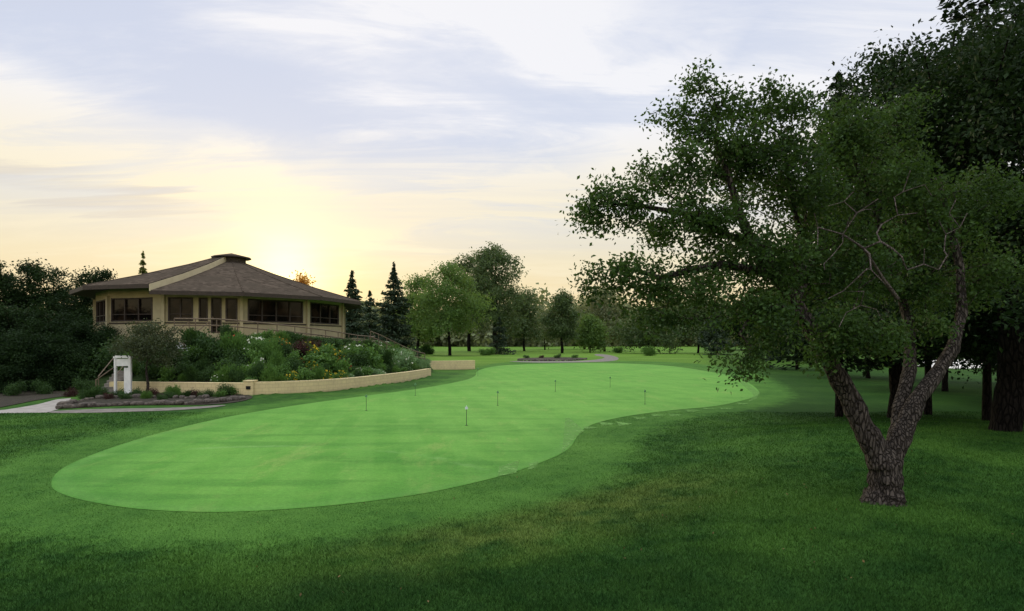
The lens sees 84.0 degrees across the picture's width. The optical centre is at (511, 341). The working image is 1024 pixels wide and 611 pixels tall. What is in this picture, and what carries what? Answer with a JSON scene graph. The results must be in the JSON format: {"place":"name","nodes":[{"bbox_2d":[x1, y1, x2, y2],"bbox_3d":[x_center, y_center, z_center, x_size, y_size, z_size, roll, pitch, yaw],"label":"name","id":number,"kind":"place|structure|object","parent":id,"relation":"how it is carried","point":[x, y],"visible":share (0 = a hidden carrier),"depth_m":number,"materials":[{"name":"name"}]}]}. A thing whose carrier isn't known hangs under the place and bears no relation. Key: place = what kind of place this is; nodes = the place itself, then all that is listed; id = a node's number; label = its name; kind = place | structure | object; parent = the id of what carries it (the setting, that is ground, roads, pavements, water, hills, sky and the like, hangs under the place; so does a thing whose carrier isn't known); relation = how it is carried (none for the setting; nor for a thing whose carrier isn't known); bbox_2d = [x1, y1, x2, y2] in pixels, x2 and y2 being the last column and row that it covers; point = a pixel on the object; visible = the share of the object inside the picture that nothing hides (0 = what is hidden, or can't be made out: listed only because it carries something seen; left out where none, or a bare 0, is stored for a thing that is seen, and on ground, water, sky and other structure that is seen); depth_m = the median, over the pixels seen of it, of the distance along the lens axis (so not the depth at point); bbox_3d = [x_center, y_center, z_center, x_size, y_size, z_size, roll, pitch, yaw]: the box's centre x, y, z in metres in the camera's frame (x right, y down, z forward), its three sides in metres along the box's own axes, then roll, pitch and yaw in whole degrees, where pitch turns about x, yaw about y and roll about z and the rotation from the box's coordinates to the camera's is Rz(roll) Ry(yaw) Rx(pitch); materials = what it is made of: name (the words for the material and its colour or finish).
{"place":"outdoors","nodes":[
{"label":"outdoors","id":0,"kind":"place"},
{"bbox_2d":[0,398,70,412],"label":"path","id":1,"kind":"structure","parent":0,"point":[48,406],"depth_m":25.58,"materials":[{"name":"concrete"}]},
{"bbox_2d":[49,405,224,412],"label":"path","id":2,"kind":"structure","parent":0,"point":[119,410],"depth_m":24.46,"materials":[{"name":"concrete"}]},
{"bbox_2d":[0,338,1023,610],"bbox_3d":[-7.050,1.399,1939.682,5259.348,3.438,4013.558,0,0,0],"label":"ground","id":3,"kind":"structure","parent":0,"point":[788,390],"depth_m":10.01,"materials":[{"name":"plant"}]},
{"bbox_2d":[0,261,31,309],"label":"deciduous tree","id":4,"kind":"object","parent":3,"relation":"on","point":[1,271],"visible":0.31,"depth_m":57.20,"materials":[{"name":"green plant"}]},
{"bbox_2d":[0,299,34,336],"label":"deciduous tree","id":5,"kind":"object","parent":3,"relation":"on","point":[7,324],"visible":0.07,"depth_m":37.62,"materials":[{"name":"green plant"}]},
{"bbox_2d":[0,328,65,393],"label":"deciduous tree","id":6,"kind":"object","parent":3,"relation":"on","point":[20,346],"visible":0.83,"depth_m":33.37,"materials":[{"name":"green plant"}]},
{"bbox_2d":[0,301,68,345],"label":"deciduous tree","id":7,"kind":"object","parent":3,"relation":"on","point":[37,322],"visible":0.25,"depth_m":37.36,"materials":[{"name":"green plant"}]},
{"bbox_2d":[0,257,77,320],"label":"deciduous tree","id":8,"kind":"object","parent":3,"relation":"on","point":[35,273],"visible":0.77,"depth_m":57.34,"materials":[{"name":"green plant"}]},
{"bbox_2d":[0,390,79,406],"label":"planting soil","id":9,"kind":"structure","parent":3,"relation":"on","point":[7,400],"depth_m":30.35,"materials":[{"name":"soil"}]},
{"bbox_2d":[0,321,29,385],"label":"deciduous tree","id":10,"kind":"object","parent":9,"relation":"on","point":[4,338],"visible":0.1,"depth_m":34.19,"materials":[{"name":"green plant"}]},
{"bbox_2d":[0,377,30,395],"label":"shrub","id":11,"kind":"object","parent":9,"relation":"on","point":[10,390],"visible":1,"depth_m":31.41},
{"bbox_2d":[28,378,54,393],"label":"shrub","id":12,"kind":"object","parent":9,"relation":"on","point":[44,387],"visible":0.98,"depth_m":32.33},
{"bbox_2d":[19,329,97,390],"bbox_3d":[-28.216,1.419,35.050,4.514,4.410,4.346,0,0,-27],"label":"deciduous tree","id":13,"kind":"object","parent":3,"relation":"on","point":[59,351],"visible":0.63,"depth_m":34.59,"materials":[{"name":"green plant"}]},
{"bbox_2d":[28,306,96,360],"bbox_3d":[-30.020,0.377,38.690,5.604,5.475,5.395,0,0,-30],"label":"deciduous tree","id":14,"kind":"object","parent":3,"relation":"on","point":[61,320],"visible":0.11,"depth_m":37.88,"materials":[{"name":"green plant"}]},
{"bbox_2d":[71,376,97,391],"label":"shrub","id":15,"kind":"object","parent":3,"relation":"on","point":[81,385],"visible":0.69,"depth_m":33.33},
{"bbox_2d":[57,317,118,374],"bbox_3d":[-27.969,0.698,37.429,4.646,4.714,4.825,0,0,-23],"label":"deciduous tree","id":16,"kind":"object","parent":3,"relation":"on","point":[90,337],"visible":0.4,"depth_m":37.10,"materials":[{"name":"green plant"}]},
{"bbox_2d":[59,265,117,325],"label":"deciduous tree","id":17,"kind":"object","parent":3,"relation":"on","point":[84,306],"visible":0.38,"depth_m":62.77,"materials":[{"name":"green plant"}]},
{"bbox_2d":[68,346,111,380],"bbox_3d":[-26.799,1.343,35.905,2.703,2.382,2.945,0,0,-19],"label":"shrub","id":18,"kind":"object","parent":3,"relation":"on","point":[93,369],"visible":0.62,"depth_m":35.62,"materials":[{"name":"plant"}]},
{"bbox_2d":[78,321,124,369],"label":"deciduous tree","id":19,"kind":"object","parent":3,"relation":"on","point":[108,328],"visible":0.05,"depth_m":38.86,"materials":[{"name":"green plant"}]},
{"bbox_2d":[90,337,123,373],"bbox_3d":[-25.244,0.945,36.559,2.703,2.382,2.945,0,0,20],"label":"shrub","id":20,"kind":"object","parent":3,"relation":"on","point":[108,357],"visible":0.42,"depth_m":35.88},
{"bbox_2d":[98,355,123,392],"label":"staircase","id":21,"kind":"structure","parent":3,"relation":"on","point":[120,375],"depth_m":33.72,"materials":[{"name":"paint"}]},
{"bbox_2d":[95,356,131,392],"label":"garden gate","id":22,"kind":"structure","parent":3,"relation":"on","point":[127,375],"depth_m":31.86,"materials":[{"name":"white paint"}]},
{"bbox_2d":[111,351,144,374],"bbox_3d":[-23.446,1.218,35.446,2.362,2.074,2.246,0,0,9],"label":"shrub","id":23,"kind":"object","parent":3,"relation":"on","point":[134,368],"visible":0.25,"depth_m":34.97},
{"bbox_2d":[136,361,160,378],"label":"shrub","id":24,"kind":"object","parent":3,"relation":"on","point":[149,372],"visible":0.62,"depth_m":34.01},
{"bbox_2d":[73,380,252,407],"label":"planting soil","id":25,"kind":"structure","parent":3,"relation":"on","point":[104,401],"depth_m":28.85,"materials":[{"name":"soil"}]},
{"bbox_2d":[82,385,101,398],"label":"shrub","id":26,"kind":"object","parent":25,"relation":"on","point":[91,392],"visible":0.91,"depth_m":29.33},
{"bbox_2d":[100,318,190,389],"bbox_3d":[-20.774,0.914,32.102,4.284,4.544,4.827,0,0,0],"label":"ornamental tree","id":27,"kind":"object","parent":25,"relation":"on","point":[148,348],"visible":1,"depth_m":31.71,"materials":[{"name":"green plant"}]},
{"bbox_2d":[164,383,181,395],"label":"shrub","id":28,"kind":"object","parent":25,"relation":"on","point":[176,390],"visible":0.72,"depth_m":30.92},
{"bbox_2d":[148,343,184,377],"bbox_3d":[-21.171,1.107,34.977,2.061,2.244,2.085,0,0,-35],"label":"shrub","id":29,"kind":"object","parent":3,"relation":"on","point":[164,360],"visible":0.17,"depth_m":34.48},
{"bbox_2d":[157,364,178,381],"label":"shrub","id":30,"kind":"object","parent":3,"relation":"on","point":[167,374],"visible":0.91,"depth_m":33.59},
{"bbox_2d":[109,381,243,394],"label":"retaining wall","id":31,"kind":"structure","parent":3,"relation":"on","point":[186,386],"depth_m":32.06,"materials":[{"name":"stone"}]},
{"bbox_2d":[170,345,200,371],"bbox_3d":[-20.183,1.084,35.158,1.874,1.660,2.117,0,0,32],"label":"shrub","id":32,"kind":"object","parent":3,"relation":"on","point":[188,357],"visible":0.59,"depth_m":34.94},
{"bbox_2d":[173,358,198,375],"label":"shrub","id":33,"kind":"object","parent":3,"relation":"on","point":[180,369],"visible":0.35,"depth_m":33.72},
{"bbox_2d":[182,364,200,381],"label":"shrub","id":34,"kind":"object","parent":3,"relation":"on","point":[190,371],"visible":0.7,"depth_m":33.09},
{"bbox_2d":[178,327,218,348],"bbox_3d":[-20.762,-0.125,37.472,2.680,1.680,2.710,0,0,19],"label":"shrub","id":35,"kind":"object","parent":3,"relation":"on","point":[188,333],"visible":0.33,"depth_m":36.89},
{"bbox_2d":[193,364,215,381],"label":"shrub","id":36,"kind":"object","parent":3,"relation":"on","point":[206,375],"visible":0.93,"depth_m":33.05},
{"bbox_2d":[190,327,233,363],"bbox_3d":[-18.590,0.314,35.457,2.436,2.349,2.752,0,0,35],"label":"shrub","id":37,"kind":"object","parent":3,"relation":"on","point":[214,350],"visible":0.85,"depth_m":35.17,"materials":[{"name":"plant"}]},
{"bbox_2d":[69,253,360,341],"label":"clubhouse","id":38,"kind":"structure","parent":3,"relation":"on","point":[230,286],"depth_m":42.18,"materials":[{"name":"beige paint"}]},
{"bbox_2d":[96,299,104,322],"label":"window","id":39,"kind":"structure","parent":38,"relation":"in","point":[100,305],"depth_m":43.88,"materials":[{"name":"black glass"}]},
{"bbox_2d":[111,297,152,321],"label":"window","id":40,"kind":"structure","parent":38,"relation":"in","point":[122,309],"depth_m":41.13,"materials":[{"name":"black glass"}]},
{"bbox_2d":[168,297,192,320],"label":"window","id":41,"kind":"structure","parent":38,"relation":"in","point":[178,307],"depth_m":40.59,"materials":[{"name":"black glass"}]},
{"bbox_2d":[198,298,207,320],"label":"window","id":42,"kind":"structure","parent":38,"relation":"in","point":[202,302],"depth_m":40.99,"materials":[{"name":"black glass"}]},
{"bbox_2d":[211,298,221,332],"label":"door","id":43,"kind":"structure","parent":38,"relation":"in","point":[216,303],"depth_m":41.22,"materials":[{"name":"brown glass"}]},
{"bbox_2d":[225,298,237,321],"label":"window","id":44,"kind":"structure","parent":38,"relation":"in","point":[231,304],"depth_m":41.48,"materials":[{"name":"black glass"}]},
{"bbox_2d":[174,318,374,341],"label":"railing","id":45,"kind":"object","parent":38,"relation":"on","point":[257,328],"visible":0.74,"depth_m":40.11,"materials":[{"name":"metal"}]},
{"bbox_2d":[248,299,302,322],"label":"window","id":46,"kind":"structure","parent":38,"relation":"in","point":[259,310],"depth_m":43.40,"materials":[{"name":"black glass"}]},
{"bbox_2d":[310,302,338,324],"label":"window","id":47,"kind":"structure","parent":38,"relation":"in","point":[320,313],"depth_m":47.48,"materials":[{"name":"black glass"}]},
{"bbox_2d":[216,323,238,336],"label":"shrub","id":48,"kind":"object","parent":3,"relation":"on","point":[225,328],"visible":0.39,"depth_m":38.00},
{"bbox_2d":[216,362,239,381],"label":"shrub","id":49,"kind":"object","parent":3,"relation":"on","point":[225,370],"visible":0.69,"depth_m":32.84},
{"bbox_2d":[218,356,245,370],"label":"shrub","id":50,"kind":"object","parent":3,"relation":"on","point":[230,365],"visible":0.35,"depth_m":33.76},
{"bbox_2d":[217,329,248,354],"bbox_3d":[-17.538,0.183,35.936,2.022,1.964,2.126,0,0,29],"label":"shrub","id":51,"kind":"object","parent":3,"relation":"on","point":[230,340],"visible":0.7,"depth_m":35.65,"materials":[{"name":"plant"}]},
{"bbox_2d":[222,345,249,366],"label":"shrub","id":52,"kind":"object","parent":3,"relation":"on","point":[231,355],"visible":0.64,"depth_m":34.82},
{"bbox_2d":[228,368,244,381],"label":"shrub","id":53,"kind":"object","parent":3,"relation":"on","point":[241,378],"visible":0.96,"depth_m":32.78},
{"bbox_2d":[243,380,257,394],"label":"wall pillar","id":54,"kind":"structure","parent":3,"relation":"on","point":[248,387],"depth_m":31.11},
{"bbox_2d":[241,334,266,354],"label":"shrub","id":55,"kind":"object","parent":3,"relation":"on","point":[253,346],"visible":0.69,"depth_m":35.64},
{"bbox_2d":[243,361,265,381],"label":"shrub","id":56,"kind":"object","parent":3,"relation":"on","point":[258,367],"visible":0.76,"depth_m":32.33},
{"bbox_2d":[243,347,266,363],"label":"shrub","id":57,"kind":"object","parent":3,"relation":"on","point":[253,353],"visible":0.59,"depth_m":34.58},
{"bbox_2d":[256,364,279,381],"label":"shrub","id":58,"kind":"object","parent":3,"relation":"on","point":[269,374],"visible":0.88,"depth_m":32.08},
{"bbox_2d":[257,336,285,358],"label":"shrub","id":59,"kind":"object","parent":3,"relation":"on","point":[267,347],"visible":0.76,"depth_m":35.19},
{"bbox_2d":[266,348,286,367],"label":"shrub","id":60,"kind":"object","parent":3,"relation":"on","point":[275,358],"visible":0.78,"depth_m":34.06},
{"bbox_2d":[276,361,294,374],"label":"shrub","id":61,"kind":"object","parent":3,"relation":"on","point":[282,368],"visible":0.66,"depth_m":33.57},
{"bbox_2d":[284,353,305,371],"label":"shrub","id":62,"kind":"object","parent":3,"relation":"on","point":[295,366],"visible":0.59,"depth_m":34.33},
{"bbox_2d":[283,331,312,342],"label":"shrub","id":63,"kind":"object","parent":3,"relation":"on","point":[298,337],"visible":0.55,"depth_m":38.85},
{"bbox_2d":[289,337,313,356],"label":"shrub","id":64,"kind":"object","parent":3,"relation":"on","point":[301,347],"visible":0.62,"depth_m":36.99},
{"bbox_2d":[289,269,316,284],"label":"deciduous tree","id":65,"kind":"object","parent":3,"relation":"on","point":[304,280],"visible":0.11,"depth_m":79.65,"materials":[{"name":"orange plant"}]},
{"bbox_2d":[294,364,315,380],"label":"shrub","id":66,"kind":"object","parent":3,"relation":"on","point":[306,374],"visible":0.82,"depth_m":33.33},
{"bbox_2d":[301,349,331,366],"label":"shrub","id":67,"kind":"object","parent":3,"relation":"on","point":[321,357],"visible":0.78,"depth_m":36.42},
{"bbox_2d":[310,364,325,379],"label":"shrub","id":68,"kind":"object","parent":3,"relation":"on","point":[319,372],"visible":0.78,"depth_m":34.20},
{"bbox_2d":[314,335,342,345],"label":"shrub","id":69,"kind":"object","parent":3,"relation":"on","point":[333,341],"visible":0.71,"depth_m":41.66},
{"bbox_2d":[329,356,351,373],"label":"shrub","id":70,"kind":"object","parent":3,"relation":"on","point":[343,365],"visible":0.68,"depth_m":36.73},
{"bbox_2d":[254,368,430,394],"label":"retaining wall","id":71,"kind":"structure","parent":3,"relation":"on","point":[301,386],"depth_m":34.16,"materials":[{"name":"brick"}]},
{"bbox_2d":[343,270,368,339],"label":"spruce tree","id":72,"kind":"object","parent":3,"relation":"on","point":[354,327],"visible":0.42,"depth_m":94.63,"materials":[{"name":"green plant"}]},
{"bbox_2d":[341,344,371,369],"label":"shrub","id":73,"kind":"object","parent":3,"relation":"on","point":[359,360],"visible":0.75,"depth_m":39.74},
{"bbox_2d":[352,340,384,369],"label":"shrub","id":74,"kind":"object","parent":3,"relation":"on","point":[377,356],"visible":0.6,"depth_m":40.92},
{"bbox_2d":[360,290,387,340],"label":"spruce tree","id":75,"kind":"object","parent":3,"relation":"on","point":[373,326],"visible":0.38,"depth_m":109.72,"materials":[{"name":"green plant"}]},
{"bbox_2d":[373,348,395,367],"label":"shrub","id":76,"kind":"object","parent":3,"relation":"on","point":[387,355],"visible":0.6,"depth_m":43.36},
{"bbox_2d":[28,282,749,346],"bbox_3d":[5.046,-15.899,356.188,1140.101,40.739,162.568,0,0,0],"label":"distant woods","id":77,"kind":"object","parent":3,"relation":"on","point":[482,339],"visible":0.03,"depth_m":306.37,"materials":[{"name":"green plant"}]},
{"bbox_2d":[370,331,424,358],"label":"railing","id":78,"kind":"object","parent":3,"relation":"on","point":[386,343],"visible":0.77,"depth_m":49.38,"materials":[{"name":"metal"}]},
{"bbox_2d":[374,261,421,356],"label":"spruce tree","id":79,"kind":"object","parent":3,"relation":"on","point":[395,331],"visible":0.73,"depth_m":114.24,"materials":[{"name":"green plant"}]},
{"bbox_2d":[51,363,758,511],"bbox_3d":[5.377,2.992,43.287,24.280,0.001,69.752,0,0,11],"label":"putting green","id":80,"kind":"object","parent":3,"relation":"on","point":[384,446],"visible":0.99,"depth_m":16.95,"materials":[{"name":"plant"}]},
{"bbox_2d":[498,381,759,474],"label":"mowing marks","id":81,"kind":"object","parent":80,"relation":"on","point":[571,438],"visible":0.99,"depth_m":19.66},
{"bbox_2d":[396,348,415,369],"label":"shrub","id":82,"kind":"object","parent":3,"relation":"on","point":[404,359],"visible":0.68,"depth_m":45.78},
{"bbox_2d":[395,273,438,352],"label":"deciduous tree","id":83,"kind":"object","parent":3,"relation":"on","point":[414,286],"visible":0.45,"depth_m":138.39,"materials":[{"name":"green plant"}]},
{"bbox_2d":[418,344,434,354],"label":"shrub","id":84,"kind":"object","parent":3,"relation":"on","point":[426,349],"visible":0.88,"depth_m":129.22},
{"bbox_2d":[407,260,496,355],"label":"deciduous tree","id":85,"kind":"object","parent":3,"relation":"on","point":[453,314],"visible":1,"depth_m":117.58,"materials":[{"name":"green plant"}]},
{"bbox_2d":[429,360,474,369],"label":"retaining wall","id":86,"kind":"structure","parent":3,"relation":"on","point":[454,365],"depth_m":59.47,"materials":[{"name":"stone"}]},
{"bbox_2d":[445,247,491,350],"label":"cottonwood tree","id":87,"kind":"object","parent":3,"relation":"on","point":[465,263],"visible":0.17,"depth_m":164.01,"materials":[{"name":"green plant"}]},
{"bbox_2d":[459,241,531,347],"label":"cottonwood tree","id":88,"kind":"object","parent":3,"relation":"on","point":[495,257],"visible":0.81,"depth_m":146.22,"materials":[{"name":"green plant"}]},
{"bbox_2d":[489,317,515,354],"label":"spruce tree","id":89,"kind":"object","parent":3,"relation":"on","point":[498,344],"visible":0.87,"depth_m":127.36,"materials":[{"name":"green plant"}]},
{"bbox_2d":[499,281,545,350],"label":"deciduous tree","id":90,"kind":"object","parent":3,"relation":"on","point":[527,330],"visible":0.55,"depth_m":168.97,"materials":[{"name":"green plant"}]},
{"bbox_2d":[528,303,566,349],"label":"deciduous tree","id":91,"kind":"object","parent":3,"relation":"on","point":[546,337],"visible":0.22,"depth_m":194.01,"materials":[{"name":"green plant"}]},
{"bbox_2d":[534,288,583,352],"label":"deciduous tree","id":92,"kind":"object","parent":3,"relation":"on","point":[561,303],"visible":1,"depth_m":138.97,"materials":[{"name":"green plant"}]},
{"bbox_2d":[571,312,613,352],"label":"deciduous tree","id":93,"kind":"object","parent":3,"relation":"on","point":[591,332],"visible":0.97,"depth_m":148.47,"materials":[{"name":"green plant"}]},
{"bbox_2d":[572,285,638,350],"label":"deciduous tree","id":94,"kind":"object","parent":3,"relation":"on","point":[599,313],"visible":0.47,"depth_m":166.88,"materials":[{"name":"green plant"}]},
{"bbox_2d":[608,306,687,353],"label":"deciduous tree","id":95,"kind":"object","parent":3,"relation":"on","point":[630,334],"visible":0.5,"depth_m":133.06,"materials":[{"name":"green plant"}]},
{"bbox_2d":[639,344,656,355],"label":"shrub","id":96,"kind":"object","parent":3,"relation":"on","point":[649,351],"visible":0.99,"depth_m":111.52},
{"bbox_2d":[667,296,732,352],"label":"deciduous tree","id":97,"kind":"object","parent":3,"relation":"on","point":[689,331],"visible":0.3,"depth_m":137.63,"materials":[{"name":"green plant"}]},
{"bbox_2d":[695,306,736,354],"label":"spruce tree","id":98,"kind":"object","parent":3,"relation":"on","point":[707,336],"visible":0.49,"depth_m":119.41,"materials":[{"name":"green plant"}]},
{"bbox_2d":[712,286,766,355],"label":"deciduous tree","id":99,"kind":"object","parent":3,"relation":"on","point":[736,327],"visible":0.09,"depth_m":96.11,"materials":[{"name":"green plant"}]},
{"bbox_2d":[738,282,814,369],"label":"shade tree","id":100,"kind":"object","parent":3,"relation":"on","point":[796,362],"visible":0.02,"depth_m":60.02,"materials":[{"name":"green plant"}]},
{"bbox_2d":[555,55,1023,506],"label":"apple tree","id":101,"kind":"object","parent":3,"relation":"on","point":[794,275],"visible":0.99,"depth_m":8.46,"materials":[{"name":"green plant"}]},
{"bbox_2d":[749,70,939,416],"bbox_3d":[12.695,-3.664,21.954,5.534,13.604,6.361,0,0,-29],"label":"spruce tree","id":102,"kind":"object","parent":3,"relation":"on","point":[839,412],"visible":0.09,"depth_m":21.84,"materials":[{"name":"green plant"}]},
{"bbox_2d":[731,21,1022,417],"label":"shade tree","id":103,"kind":"object","parent":3,"relation":"on","point":[895,370],"visible":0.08,"depth_m":19.91,"materials":[{"name":"green plant"}]},
{"bbox_2d":[792,0,1023,432],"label":"shade tree","id":104,"kind":"object","parent":3,"relation":"on","point":[994,70],"visible":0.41,"depth_m":14.96,"materials":[{"name":"green plant"}]},
{"bbox_2d":[852,306,996,391],"bbox_3d":[25.707,-1.834,34.091,11.282,10.103,11.563,0,0,-40],"label":"shade tree","id":105,"kind":"object","parent":3,"relation":"on","point":[945,384],"visible":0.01,"depth_m":33.91,"materials":[{"name":"green plant"}]},
{"bbox_2d":[860,301,997,414],"bbox_3d":[16.968,-4.005,23.089,5.647,14.372,5.683,0,0,36],"label":"spruce tree","id":106,"kind":"object","parent":3,"relation":"on","point":[928,409],"depth_m":22.89,"materials":[{"name":"green plant"}]},
{"bbox_2d":[836,0,1023,420],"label":"shade tree","id":107,"kind":"object","parent":3,"relation":"on","point":[985,364],"visible":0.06,"depth_m":19.38,"materials":[{"name":"green plant"}]},
{"bbox_2d":[937,328,997,388],"bbox_3d":[24.863,-2.231,25.037,10.119,10.951,11.113,0,0,-37],"label":"shade tree","id":108,"kind":"object","parent":3,"relation":"on","point":[969,362],"visible":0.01,"depth_m":27.49,"materials":[{"name":"green plant"}]},
{"bbox_2d":[0,0,1023,320],"label":"sky","id":109,"kind":"structure","parent":0,"point":[327,139],"materials":[{"name":"white"}]},
{"bbox_2d":[511,354,618,362],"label":"path","id":110,"kind":"structure","parent":0,"point":[609,358],"depth_m":87.44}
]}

